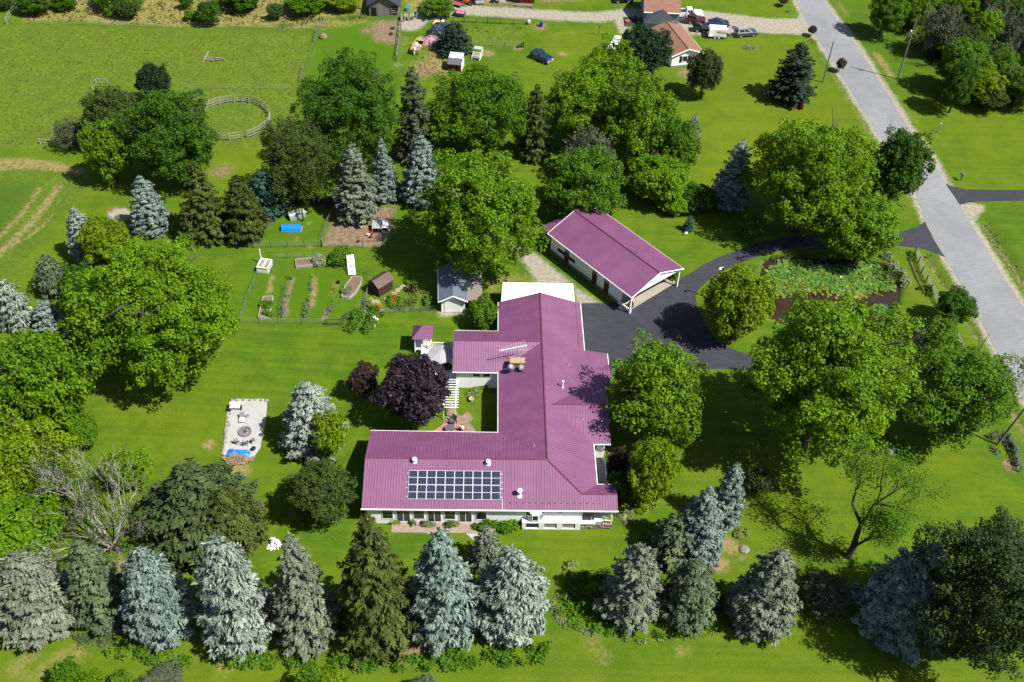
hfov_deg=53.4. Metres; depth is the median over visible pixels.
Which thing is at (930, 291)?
plant clump
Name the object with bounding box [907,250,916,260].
plant clump
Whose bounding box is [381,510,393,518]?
window
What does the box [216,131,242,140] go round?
rail fence
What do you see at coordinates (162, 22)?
pasture fence
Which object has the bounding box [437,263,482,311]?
white shed
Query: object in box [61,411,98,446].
bush
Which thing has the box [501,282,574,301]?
carport
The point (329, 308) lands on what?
garden row
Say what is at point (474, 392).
plant clump
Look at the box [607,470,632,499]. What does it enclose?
bush
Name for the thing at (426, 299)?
plant clump
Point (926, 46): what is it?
bare tree
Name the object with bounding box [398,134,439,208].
spruce tree
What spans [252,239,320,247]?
wire fence
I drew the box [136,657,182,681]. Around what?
bush
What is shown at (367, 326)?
bush
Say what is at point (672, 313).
driveway
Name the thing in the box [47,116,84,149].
bush
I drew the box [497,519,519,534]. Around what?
plant clump
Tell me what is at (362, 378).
purple plum
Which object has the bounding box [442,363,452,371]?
patio table
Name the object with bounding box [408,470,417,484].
solar panel
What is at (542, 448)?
farm house
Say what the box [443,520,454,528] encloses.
plant clump
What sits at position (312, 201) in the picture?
weeds
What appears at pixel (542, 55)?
car
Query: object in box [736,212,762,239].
bush
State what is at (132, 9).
bush
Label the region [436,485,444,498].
solar panel
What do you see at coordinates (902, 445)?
flower bed
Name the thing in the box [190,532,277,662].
spruce tree
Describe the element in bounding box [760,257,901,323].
pond
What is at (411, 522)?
plant clump
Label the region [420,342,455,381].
wooden deck
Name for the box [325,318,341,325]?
garden gate
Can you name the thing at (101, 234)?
broadleaf tree
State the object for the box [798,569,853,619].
bush
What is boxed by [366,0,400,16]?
wooden barn
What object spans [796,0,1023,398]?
road
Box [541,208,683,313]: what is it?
garage barn
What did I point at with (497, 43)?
wire fence
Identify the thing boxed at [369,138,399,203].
spruce tree
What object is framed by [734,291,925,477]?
maple tree
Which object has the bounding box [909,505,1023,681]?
oak tree
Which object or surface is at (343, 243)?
wire fence
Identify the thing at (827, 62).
utility pole
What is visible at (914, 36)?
undergrowth
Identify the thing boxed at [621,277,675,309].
concrete apron
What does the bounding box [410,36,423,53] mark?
motor boat
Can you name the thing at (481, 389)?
plant clump
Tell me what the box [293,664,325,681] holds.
bush
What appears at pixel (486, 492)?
solar panel
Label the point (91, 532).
bare tree
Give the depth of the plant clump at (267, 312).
139.86 m
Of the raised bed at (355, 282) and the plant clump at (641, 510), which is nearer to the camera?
the plant clump at (641, 510)
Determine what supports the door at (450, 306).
in the white shed at (458, 291)
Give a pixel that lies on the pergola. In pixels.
(456, 394)
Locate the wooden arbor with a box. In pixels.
[346,255,355,274]
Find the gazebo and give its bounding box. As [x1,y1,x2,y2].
[412,325,432,353]
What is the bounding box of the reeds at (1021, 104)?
[970,100,1022,107]
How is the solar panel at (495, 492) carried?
attached to the farm house at (542, 448)
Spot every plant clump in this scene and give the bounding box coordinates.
[259,299,272,309]
[262,309,272,316]
[266,537,281,550]
[311,253,324,265]
[320,198,332,207]
[341,286,352,293]
[369,307,384,317]
[385,294,403,307]
[386,293,400,305]
[405,281,417,291]
[408,520,426,527]
[422,295,435,305]
[422,521,435,527]
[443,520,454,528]
[449,520,459,527]
[465,387,479,398]
[471,521,489,530]
[476,385,487,393]
[481,517,500,528]
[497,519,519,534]
[510,519,523,530]
[562,560,578,576]
[604,443,616,456]
[610,368,616,378]
[613,504,623,515]
[617,510,635,525]
[621,502,635,513]
[632,501,648,514]
[646,497,656,508]
[667,271,681,281]
[733,523,750,539]
[741,478,751,486]
[782,103,804,109]
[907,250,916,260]
[918,284,934,296]
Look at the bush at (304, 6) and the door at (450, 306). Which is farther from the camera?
the bush at (304, 6)
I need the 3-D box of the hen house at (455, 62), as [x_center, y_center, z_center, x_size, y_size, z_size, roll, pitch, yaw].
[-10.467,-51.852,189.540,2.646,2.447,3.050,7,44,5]
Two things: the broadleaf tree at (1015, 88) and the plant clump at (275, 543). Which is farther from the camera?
the broadleaf tree at (1015, 88)
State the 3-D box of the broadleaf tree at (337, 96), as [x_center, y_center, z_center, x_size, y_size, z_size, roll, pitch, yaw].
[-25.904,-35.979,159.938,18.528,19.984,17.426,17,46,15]
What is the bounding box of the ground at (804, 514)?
[0,0,1023,681]
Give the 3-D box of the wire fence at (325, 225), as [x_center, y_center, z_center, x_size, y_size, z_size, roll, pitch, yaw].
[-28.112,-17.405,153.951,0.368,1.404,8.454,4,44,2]
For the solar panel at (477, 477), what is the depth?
115.44 m
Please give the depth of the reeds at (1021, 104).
185.40 m
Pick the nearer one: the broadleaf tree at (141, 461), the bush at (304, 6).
the broadleaf tree at (141, 461)
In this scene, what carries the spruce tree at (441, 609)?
on the ground at (804, 514)
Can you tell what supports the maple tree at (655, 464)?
on the ground at (804, 514)
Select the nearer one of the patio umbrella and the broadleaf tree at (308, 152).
the patio umbrella
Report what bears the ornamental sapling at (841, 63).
on the ground at (804, 514)
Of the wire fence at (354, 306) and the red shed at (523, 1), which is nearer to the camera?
the wire fence at (354, 306)
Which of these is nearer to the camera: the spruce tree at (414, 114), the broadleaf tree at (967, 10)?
the spruce tree at (414, 114)
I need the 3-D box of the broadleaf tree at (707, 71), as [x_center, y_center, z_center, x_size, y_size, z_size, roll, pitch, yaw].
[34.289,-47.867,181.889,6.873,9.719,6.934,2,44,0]
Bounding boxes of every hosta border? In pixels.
[547,591,596,636]
[621,624,734,644]
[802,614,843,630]
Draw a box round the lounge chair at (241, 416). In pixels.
[239,412,244,422]
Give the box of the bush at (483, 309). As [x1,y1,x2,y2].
[467,292,498,330]
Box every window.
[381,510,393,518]
[413,511,424,519]
[444,511,455,519]
[475,511,486,519]
[526,511,543,521]
[532,515,538,520]
[682,56,687,61]
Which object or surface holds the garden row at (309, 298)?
on the ground at (804, 514)
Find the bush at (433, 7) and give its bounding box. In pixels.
[418,0,454,15]
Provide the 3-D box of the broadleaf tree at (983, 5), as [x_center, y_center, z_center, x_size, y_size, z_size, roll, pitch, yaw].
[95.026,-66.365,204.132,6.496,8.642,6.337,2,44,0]
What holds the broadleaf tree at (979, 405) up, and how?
on the ground at (804, 514)
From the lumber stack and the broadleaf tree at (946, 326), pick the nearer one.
the broadleaf tree at (946, 326)
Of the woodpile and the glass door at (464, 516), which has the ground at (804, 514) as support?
the woodpile
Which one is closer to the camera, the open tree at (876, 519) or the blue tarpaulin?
the open tree at (876, 519)
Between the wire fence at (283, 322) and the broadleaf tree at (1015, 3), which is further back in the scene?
the broadleaf tree at (1015, 3)
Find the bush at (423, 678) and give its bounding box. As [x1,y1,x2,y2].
[409,673,437,681]
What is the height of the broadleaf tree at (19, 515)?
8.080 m
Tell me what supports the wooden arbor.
on the ground at (804, 514)
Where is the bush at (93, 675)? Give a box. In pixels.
[78,665,106,681]
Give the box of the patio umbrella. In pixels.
[427,345,452,364]
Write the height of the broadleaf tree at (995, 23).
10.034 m
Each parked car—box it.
[613,0,632,3]
[692,21,708,32]
[707,17,729,25]
[731,25,757,37]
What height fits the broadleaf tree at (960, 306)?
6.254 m
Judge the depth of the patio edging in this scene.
125.90 m
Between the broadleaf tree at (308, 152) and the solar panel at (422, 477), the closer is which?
the solar panel at (422, 477)
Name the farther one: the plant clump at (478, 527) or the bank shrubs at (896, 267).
the bank shrubs at (896, 267)
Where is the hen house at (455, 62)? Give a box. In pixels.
[447,52,463,71]
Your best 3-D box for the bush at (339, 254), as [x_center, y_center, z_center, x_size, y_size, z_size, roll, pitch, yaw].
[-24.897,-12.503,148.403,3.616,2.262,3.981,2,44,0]
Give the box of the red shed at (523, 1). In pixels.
[514,0,533,2]
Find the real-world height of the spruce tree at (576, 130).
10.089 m
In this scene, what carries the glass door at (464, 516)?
in the farm house at (542, 448)
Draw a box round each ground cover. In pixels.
[70,632,117,649]
[102,638,551,674]
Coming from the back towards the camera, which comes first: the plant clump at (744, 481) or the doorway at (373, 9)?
the doorway at (373, 9)
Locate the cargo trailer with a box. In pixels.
[708,24,732,38]
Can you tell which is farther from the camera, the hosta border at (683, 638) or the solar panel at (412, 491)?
the solar panel at (412, 491)
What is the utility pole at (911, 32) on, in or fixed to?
on the ground at (804, 514)
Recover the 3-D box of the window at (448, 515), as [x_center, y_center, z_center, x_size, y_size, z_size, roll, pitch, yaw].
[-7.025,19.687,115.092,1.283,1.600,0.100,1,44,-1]
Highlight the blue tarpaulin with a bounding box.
[226,449,249,458]
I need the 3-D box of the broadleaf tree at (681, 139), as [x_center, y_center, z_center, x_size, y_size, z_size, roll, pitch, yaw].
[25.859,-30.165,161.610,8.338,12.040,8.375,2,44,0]
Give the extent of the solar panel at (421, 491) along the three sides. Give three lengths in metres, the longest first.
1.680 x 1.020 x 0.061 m
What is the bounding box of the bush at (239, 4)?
[218,0,257,12]
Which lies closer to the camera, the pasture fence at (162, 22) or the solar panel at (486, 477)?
the solar panel at (486, 477)
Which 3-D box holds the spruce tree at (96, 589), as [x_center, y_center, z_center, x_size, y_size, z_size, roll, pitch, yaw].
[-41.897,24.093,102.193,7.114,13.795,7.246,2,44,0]
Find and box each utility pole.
[822,41,833,82]
[897,15,917,78]
[996,409,1023,445]
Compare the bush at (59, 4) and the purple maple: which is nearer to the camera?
the purple maple
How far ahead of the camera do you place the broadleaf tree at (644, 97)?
159.06 m
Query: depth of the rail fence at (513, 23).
202.99 m
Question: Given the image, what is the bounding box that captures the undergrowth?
[895,4,1023,107]
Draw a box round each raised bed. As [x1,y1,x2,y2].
[258,295,273,319]
[295,257,326,267]
[341,276,361,299]
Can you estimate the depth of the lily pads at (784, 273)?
149.60 m
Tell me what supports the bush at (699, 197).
on the ground at (804, 514)
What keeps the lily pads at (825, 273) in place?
on the pond
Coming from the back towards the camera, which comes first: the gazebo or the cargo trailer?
the cargo trailer
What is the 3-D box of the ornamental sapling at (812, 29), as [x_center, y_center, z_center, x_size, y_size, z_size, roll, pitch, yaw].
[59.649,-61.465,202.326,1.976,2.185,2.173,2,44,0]
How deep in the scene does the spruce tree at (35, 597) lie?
101.01 m
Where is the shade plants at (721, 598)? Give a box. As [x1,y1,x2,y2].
[711,592,728,619]
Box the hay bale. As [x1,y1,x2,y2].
[316,32,330,39]
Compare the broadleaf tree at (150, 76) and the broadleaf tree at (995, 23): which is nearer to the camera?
the broadleaf tree at (150, 76)
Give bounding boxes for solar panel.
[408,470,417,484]
[408,485,416,498]
[417,485,426,498]
[418,470,426,484]
[426,485,435,498]
[427,470,435,484]
[436,471,445,484]
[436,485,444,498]
[445,471,454,484]
[445,485,453,499]
[454,471,463,484]
[454,485,463,499]
[463,485,472,499]
[464,471,472,484]
[473,471,481,484]
[473,485,481,499]
[482,471,490,484]
[482,485,490,499]
[491,471,500,484]
[491,485,499,499]
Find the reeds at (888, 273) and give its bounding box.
[867,258,897,282]
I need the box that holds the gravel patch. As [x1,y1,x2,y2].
[466,533,481,539]
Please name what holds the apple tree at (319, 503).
on the ground at (804, 514)
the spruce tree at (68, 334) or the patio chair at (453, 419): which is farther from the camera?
the spruce tree at (68, 334)
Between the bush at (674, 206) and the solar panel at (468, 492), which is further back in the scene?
the bush at (674, 206)
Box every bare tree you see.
[15,440,158,572]
[916,4,948,52]
[940,25,969,64]
[985,0,1022,21]
[1004,38,1023,68]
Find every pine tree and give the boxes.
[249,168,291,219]
[434,21,473,56]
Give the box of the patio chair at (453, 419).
[449,413,456,424]
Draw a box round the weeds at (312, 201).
[291,193,334,208]
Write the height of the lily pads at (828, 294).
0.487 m
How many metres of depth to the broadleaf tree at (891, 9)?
198.61 m
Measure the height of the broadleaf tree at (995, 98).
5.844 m
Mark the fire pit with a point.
(244, 431)
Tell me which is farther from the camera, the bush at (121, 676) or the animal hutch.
the animal hutch
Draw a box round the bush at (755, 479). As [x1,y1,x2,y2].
[745,461,775,495]
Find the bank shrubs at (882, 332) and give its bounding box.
[868,320,897,347]
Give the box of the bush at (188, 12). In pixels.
[183,7,196,19]
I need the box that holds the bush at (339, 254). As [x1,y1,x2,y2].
[327,245,351,265]
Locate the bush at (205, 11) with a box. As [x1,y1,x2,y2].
[194,0,223,24]
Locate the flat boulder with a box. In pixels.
[739,545,749,552]
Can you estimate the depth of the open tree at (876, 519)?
107.34 m
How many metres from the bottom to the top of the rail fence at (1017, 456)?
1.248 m
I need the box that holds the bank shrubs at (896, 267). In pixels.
[880,251,911,287]
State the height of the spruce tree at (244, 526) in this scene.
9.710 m
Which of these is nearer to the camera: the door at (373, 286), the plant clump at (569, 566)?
the plant clump at (569, 566)
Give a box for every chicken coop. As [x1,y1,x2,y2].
[372,220,382,233]
[378,219,388,232]
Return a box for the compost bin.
[256,249,277,273]
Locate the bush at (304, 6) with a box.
[283,0,326,13]
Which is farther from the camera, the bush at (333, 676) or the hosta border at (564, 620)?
the hosta border at (564, 620)
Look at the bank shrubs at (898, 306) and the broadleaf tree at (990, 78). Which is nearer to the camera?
the bank shrubs at (898, 306)
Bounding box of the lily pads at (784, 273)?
[761,258,898,298]
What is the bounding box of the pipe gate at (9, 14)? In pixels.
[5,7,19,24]
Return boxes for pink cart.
[454,10,465,16]
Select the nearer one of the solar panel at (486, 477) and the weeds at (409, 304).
the solar panel at (486, 477)
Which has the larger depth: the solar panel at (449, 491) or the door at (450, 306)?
the door at (450, 306)
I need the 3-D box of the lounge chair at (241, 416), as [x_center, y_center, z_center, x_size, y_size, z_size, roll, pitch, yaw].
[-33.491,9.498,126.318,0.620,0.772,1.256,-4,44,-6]
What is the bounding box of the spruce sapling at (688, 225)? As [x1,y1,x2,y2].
[683,215,694,232]
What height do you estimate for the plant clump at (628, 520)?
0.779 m
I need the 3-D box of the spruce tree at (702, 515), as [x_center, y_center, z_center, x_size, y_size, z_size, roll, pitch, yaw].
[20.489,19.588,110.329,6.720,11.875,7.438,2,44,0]
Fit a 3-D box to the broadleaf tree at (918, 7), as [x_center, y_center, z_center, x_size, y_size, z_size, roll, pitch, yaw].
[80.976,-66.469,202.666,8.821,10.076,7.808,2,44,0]
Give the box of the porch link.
[643,9,674,27]
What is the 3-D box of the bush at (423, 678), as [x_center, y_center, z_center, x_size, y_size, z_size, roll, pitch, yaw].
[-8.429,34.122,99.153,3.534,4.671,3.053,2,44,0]
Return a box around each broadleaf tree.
[0,323,102,433]
[0,407,86,506]
[0,486,67,568]
[55,260,108,326]
[75,117,133,186]
[76,210,129,264]
[77,84,146,134]
[99,437,154,490]
[112,88,220,185]
[133,60,171,103]
[258,112,337,205]
[283,46,403,165]
[310,408,348,457]
[421,94,483,151]
[429,61,533,153]
[545,58,615,141]
[560,125,618,166]
[578,31,646,111]
[605,69,683,160]
[616,21,674,81]
[622,149,694,203]
[652,112,702,171]
[685,47,723,98]
[700,263,779,339]
[866,124,936,207]
[868,0,910,35]
[893,331,1023,451]
[900,0,942,29]
[916,3,966,56]
[923,314,958,348]
[927,26,952,55]
[933,285,978,323]
[934,0,950,11]
[938,54,981,112]
[939,35,994,78]
[947,0,983,18]
[947,23,987,45]
[967,61,1009,102]
[968,7,1011,44]
[968,39,998,58]
[970,0,1002,25]
[971,76,1010,109]
[982,27,1005,56]
[986,42,1023,79]
[987,0,1023,19]
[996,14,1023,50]
[997,64,1023,106]
[1009,2,1023,24]
[1014,38,1023,66]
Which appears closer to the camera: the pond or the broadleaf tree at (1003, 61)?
the pond
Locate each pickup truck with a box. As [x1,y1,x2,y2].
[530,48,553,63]
[679,6,703,18]
[685,11,705,24]
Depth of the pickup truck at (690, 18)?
204.79 m
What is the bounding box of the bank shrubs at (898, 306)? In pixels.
[888,301,906,321]
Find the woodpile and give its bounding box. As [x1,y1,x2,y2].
[222,453,254,465]
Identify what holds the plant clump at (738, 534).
on the ground at (804, 514)
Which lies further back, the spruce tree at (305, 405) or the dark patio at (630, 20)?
the dark patio at (630, 20)
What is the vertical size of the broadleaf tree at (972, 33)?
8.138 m
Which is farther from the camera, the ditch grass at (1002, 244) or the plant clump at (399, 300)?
the ditch grass at (1002, 244)
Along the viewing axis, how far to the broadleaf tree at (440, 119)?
163.97 m
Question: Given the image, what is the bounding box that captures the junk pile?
[423,17,447,45]
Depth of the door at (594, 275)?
145.93 m
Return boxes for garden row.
[279,286,288,316]
[302,274,312,318]
[323,301,334,315]
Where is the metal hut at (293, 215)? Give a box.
[287,209,305,220]
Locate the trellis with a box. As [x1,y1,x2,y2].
[278,282,284,314]
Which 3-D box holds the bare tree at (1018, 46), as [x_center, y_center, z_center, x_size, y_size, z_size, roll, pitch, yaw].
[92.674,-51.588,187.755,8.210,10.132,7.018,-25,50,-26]
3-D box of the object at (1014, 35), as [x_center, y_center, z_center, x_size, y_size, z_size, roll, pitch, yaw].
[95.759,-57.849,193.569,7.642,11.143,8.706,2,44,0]
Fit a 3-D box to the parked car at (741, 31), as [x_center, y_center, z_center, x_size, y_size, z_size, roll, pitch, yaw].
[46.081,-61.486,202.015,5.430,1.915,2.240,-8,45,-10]
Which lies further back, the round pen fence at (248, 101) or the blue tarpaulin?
the round pen fence at (248, 101)
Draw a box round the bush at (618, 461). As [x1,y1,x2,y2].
[606,446,630,474]
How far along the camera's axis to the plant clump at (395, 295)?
143.22 m
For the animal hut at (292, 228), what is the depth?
153.51 m
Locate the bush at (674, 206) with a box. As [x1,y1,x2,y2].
[654,195,689,214]
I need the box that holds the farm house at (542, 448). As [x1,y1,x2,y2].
[361,292,618,533]
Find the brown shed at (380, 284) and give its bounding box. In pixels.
[367,271,394,296]
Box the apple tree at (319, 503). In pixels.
[284,457,358,526]
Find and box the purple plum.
[343,360,378,398]
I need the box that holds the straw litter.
[417,51,447,72]
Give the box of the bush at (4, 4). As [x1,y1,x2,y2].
[0,0,11,8]
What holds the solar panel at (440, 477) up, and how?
attached to the farm house at (542, 448)
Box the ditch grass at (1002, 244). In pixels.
[989,223,1020,283]
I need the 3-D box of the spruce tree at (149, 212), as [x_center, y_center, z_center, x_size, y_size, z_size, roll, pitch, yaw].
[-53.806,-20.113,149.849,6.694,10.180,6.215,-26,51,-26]
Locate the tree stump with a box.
[115,544,124,553]
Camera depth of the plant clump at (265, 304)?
141.19 m
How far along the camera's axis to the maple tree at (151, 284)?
120.63 m
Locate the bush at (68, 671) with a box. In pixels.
[49,655,84,681]
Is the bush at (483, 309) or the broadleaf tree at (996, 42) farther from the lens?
the broadleaf tree at (996, 42)
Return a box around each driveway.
[581,222,1019,393]
[946,184,1023,204]
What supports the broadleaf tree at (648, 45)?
on the ground at (804, 514)
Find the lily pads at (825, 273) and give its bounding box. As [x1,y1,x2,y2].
[766,260,888,295]
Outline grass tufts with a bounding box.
[5,30,294,145]
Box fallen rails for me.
[909,259,924,293]
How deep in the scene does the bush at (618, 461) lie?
119.44 m
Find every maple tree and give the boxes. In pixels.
[56,233,241,392]
[415,148,549,279]
[542,143,627,213]
[605,328,716,451]
[626,435,684,507]
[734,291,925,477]
[741,107,886,234]
[809,187,906,262]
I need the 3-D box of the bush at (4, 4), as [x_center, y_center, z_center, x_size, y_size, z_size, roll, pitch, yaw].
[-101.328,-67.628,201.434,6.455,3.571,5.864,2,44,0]
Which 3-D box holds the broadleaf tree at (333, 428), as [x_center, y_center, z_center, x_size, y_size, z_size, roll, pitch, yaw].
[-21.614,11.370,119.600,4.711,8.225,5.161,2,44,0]
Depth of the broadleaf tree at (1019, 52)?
188.46 m
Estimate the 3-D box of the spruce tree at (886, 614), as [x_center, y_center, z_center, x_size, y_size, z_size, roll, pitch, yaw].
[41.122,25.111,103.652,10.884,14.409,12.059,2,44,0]
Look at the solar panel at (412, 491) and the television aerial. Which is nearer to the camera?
the solar panel at (412, 491)
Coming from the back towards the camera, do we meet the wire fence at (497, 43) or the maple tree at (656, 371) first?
the wire fence at (497, 43)
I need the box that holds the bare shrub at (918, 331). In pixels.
[892,311,944,349]
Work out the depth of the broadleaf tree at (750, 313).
132.68 m
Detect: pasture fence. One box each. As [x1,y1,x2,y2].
[11,18,319,29]
[186,84,291,89]
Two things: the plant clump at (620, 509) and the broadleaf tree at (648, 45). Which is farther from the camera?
the broadleaf tree at (648, 45)
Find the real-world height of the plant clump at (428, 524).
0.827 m
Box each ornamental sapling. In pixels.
[778,0,788,6]
[807,25,816,35]
[836,57,847,70]
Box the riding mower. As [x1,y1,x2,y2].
[462,0,473,5]
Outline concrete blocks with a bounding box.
[401,12,413,20]
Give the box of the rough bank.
[764,253,863,261]
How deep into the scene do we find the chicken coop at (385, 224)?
154.24 m
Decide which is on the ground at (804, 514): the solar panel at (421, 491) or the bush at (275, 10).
the bush at (275, 10)
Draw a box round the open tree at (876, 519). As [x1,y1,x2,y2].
[833,431,951,559]
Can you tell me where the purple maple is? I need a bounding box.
[368,351,451,426]
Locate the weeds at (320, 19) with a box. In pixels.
[280,13,364,27]
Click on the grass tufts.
(138, 66)
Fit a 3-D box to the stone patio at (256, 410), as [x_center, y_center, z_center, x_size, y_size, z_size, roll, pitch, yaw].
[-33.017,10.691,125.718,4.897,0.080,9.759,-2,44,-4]
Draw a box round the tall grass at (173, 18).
[14,0,360,24]
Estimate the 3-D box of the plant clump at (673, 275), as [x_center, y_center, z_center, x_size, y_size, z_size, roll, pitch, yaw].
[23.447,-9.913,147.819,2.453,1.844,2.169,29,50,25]
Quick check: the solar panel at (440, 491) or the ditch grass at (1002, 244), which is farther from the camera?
the ditch grass at (1002, 244)
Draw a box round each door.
[372,284,375,294]
[396,510,410,521]
[427,511,441,521]
[444,301,460,311]
[459,511,471,522]
[564,248,568,263]
[591,269,596,285]
[603,278,608,294]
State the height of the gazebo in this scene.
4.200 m
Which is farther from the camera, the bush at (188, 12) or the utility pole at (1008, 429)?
the bush at (188, 12)
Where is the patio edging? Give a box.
[221,398,268,455]
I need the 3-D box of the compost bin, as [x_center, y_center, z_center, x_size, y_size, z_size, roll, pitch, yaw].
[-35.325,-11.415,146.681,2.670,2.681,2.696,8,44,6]
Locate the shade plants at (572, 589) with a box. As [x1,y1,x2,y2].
[562,567,613,621]
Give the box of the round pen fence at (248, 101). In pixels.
[204,95,269,137]
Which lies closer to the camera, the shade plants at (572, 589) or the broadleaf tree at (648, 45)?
the shade plants at (572, 589)
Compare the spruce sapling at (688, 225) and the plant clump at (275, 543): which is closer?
the plant clump at (275, 543)
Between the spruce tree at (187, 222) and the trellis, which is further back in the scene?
the spruce tree at (187, 222)
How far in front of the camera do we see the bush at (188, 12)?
199.47 m
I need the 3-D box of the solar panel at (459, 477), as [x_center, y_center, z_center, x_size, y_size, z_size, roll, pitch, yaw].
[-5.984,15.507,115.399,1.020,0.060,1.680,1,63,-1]
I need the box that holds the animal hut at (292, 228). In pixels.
[281,224,302,232]
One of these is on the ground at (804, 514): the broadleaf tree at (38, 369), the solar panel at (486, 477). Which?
the broadleaf tree at (38, 369)
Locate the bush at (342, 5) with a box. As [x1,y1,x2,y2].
[326,0,361,10]
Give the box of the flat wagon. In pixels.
[453,0,463,7]
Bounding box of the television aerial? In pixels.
[499,340,527,356]
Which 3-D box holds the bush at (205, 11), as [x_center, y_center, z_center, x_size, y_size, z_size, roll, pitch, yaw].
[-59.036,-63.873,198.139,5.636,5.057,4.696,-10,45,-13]
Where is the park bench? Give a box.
[229,402,241,410]
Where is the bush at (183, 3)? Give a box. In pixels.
[178,0,193,6]
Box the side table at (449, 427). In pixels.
[445,424,454,430]
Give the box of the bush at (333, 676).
[317,668,351,681]
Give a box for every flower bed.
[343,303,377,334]
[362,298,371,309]
[554,593,727,639]
[797,601,835,623]
[872,438,908,456]
[986,429,1021,465]
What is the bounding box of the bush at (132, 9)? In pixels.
[113,0,140,18]
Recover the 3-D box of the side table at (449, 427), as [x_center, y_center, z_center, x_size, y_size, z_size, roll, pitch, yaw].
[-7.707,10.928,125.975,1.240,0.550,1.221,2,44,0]
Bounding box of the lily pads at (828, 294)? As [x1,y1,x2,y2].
[766,287,889,301]
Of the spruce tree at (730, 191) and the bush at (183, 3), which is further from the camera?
the bush at (183, 3)
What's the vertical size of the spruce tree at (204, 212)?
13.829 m
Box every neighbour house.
[640,0,680,23]
[651,20,703,67]
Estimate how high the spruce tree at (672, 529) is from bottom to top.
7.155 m
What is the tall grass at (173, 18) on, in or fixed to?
on the ground at (804, 514)
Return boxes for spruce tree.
[0,279,34,332]
[0,547,82,650]
[29,254,67,298]
[31,299,65,332]
[62,325,83,353]
[64,538,128,635]
[65,206,96,263]
[117,545,199,652]
[128,175,172,238]
[128,457,264,573]
[177,160,229,248]
[177,204,202,249]
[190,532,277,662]
[197,485,269,560]
[218,176,270,245]
[267,531,341,663]
[278,381,348,461]
[330,142,382,225]
[331,510,424,668]
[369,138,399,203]
[393,66,436,164]
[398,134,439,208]
[405,527,481,657]
[464,525,504,572]
[468,544,550,648]
[518,83,552,164]
[553,121,589,163]
[591,542,666,635]
[643,513,696,573]
[656,558,719,635]
[669,486,728,569]
[688,113,701,159]
[711,139,754,212]
[713,462,747,530]
[724,545,802,646]
[763,42,817,107]
[848,542,959,668]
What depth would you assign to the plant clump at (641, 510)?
118.08 m
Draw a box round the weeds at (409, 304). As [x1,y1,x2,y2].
[391,289,430,311]
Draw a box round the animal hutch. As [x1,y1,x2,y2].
[471,46,482,60]
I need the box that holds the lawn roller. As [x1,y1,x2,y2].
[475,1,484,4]
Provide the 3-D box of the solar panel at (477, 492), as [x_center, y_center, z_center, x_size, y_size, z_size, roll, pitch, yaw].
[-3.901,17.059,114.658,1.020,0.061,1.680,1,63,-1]
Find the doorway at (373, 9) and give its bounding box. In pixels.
[371,7,376,15]
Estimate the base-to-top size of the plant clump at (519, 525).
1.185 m
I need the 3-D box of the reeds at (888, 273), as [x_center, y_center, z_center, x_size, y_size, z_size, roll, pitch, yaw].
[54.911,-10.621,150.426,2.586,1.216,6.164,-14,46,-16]
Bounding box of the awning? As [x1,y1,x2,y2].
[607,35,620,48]
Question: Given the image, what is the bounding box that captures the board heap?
[202,51,224,61]
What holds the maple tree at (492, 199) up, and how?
on the ground at (804, 514)
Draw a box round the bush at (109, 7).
[92,0,143,16]
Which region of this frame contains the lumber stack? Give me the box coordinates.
[515,3,533,6]
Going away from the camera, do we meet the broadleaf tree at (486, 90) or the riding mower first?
the broadleaf tree at (486, 90)
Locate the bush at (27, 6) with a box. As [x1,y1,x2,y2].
[12,0,51,14]
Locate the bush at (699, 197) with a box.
[682,180,720,211]
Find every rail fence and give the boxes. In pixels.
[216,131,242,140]
[396,12,401,59]
[452,17,526,24]
[915,247,938,302]
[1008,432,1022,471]
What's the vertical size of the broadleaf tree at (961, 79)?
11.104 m
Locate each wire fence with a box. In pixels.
[239,258,259,322]
[239,317,324,324]
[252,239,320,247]
[269,252,329,258]
[321,205,395,247]
[321,206,332,246]
[334,262,368,321]
[363,286,367,310]
[378,306,435,312]
[470,40,522,45]
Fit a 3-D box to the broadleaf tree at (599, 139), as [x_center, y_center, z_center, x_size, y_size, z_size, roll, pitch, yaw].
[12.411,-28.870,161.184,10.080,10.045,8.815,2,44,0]
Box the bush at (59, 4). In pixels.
[49,0,78,10]
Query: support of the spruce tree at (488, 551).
on the ground at (804, 514)
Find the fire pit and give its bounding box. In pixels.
[238,426,251,436]
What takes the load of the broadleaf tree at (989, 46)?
on the ground at (804, 514)
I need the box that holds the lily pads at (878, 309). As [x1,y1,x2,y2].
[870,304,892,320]
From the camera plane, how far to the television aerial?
127.69 m
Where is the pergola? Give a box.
[441,379,458,418]
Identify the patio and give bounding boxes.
[222,399,266,457]
[433,421,465,431]
[441,403,474,431]
[623,17,636,26]
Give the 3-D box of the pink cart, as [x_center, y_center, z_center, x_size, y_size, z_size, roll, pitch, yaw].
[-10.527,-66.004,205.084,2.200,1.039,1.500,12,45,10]
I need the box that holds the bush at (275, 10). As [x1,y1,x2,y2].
[266,3,282,19]
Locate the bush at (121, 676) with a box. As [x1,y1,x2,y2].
[107,667,134,681]

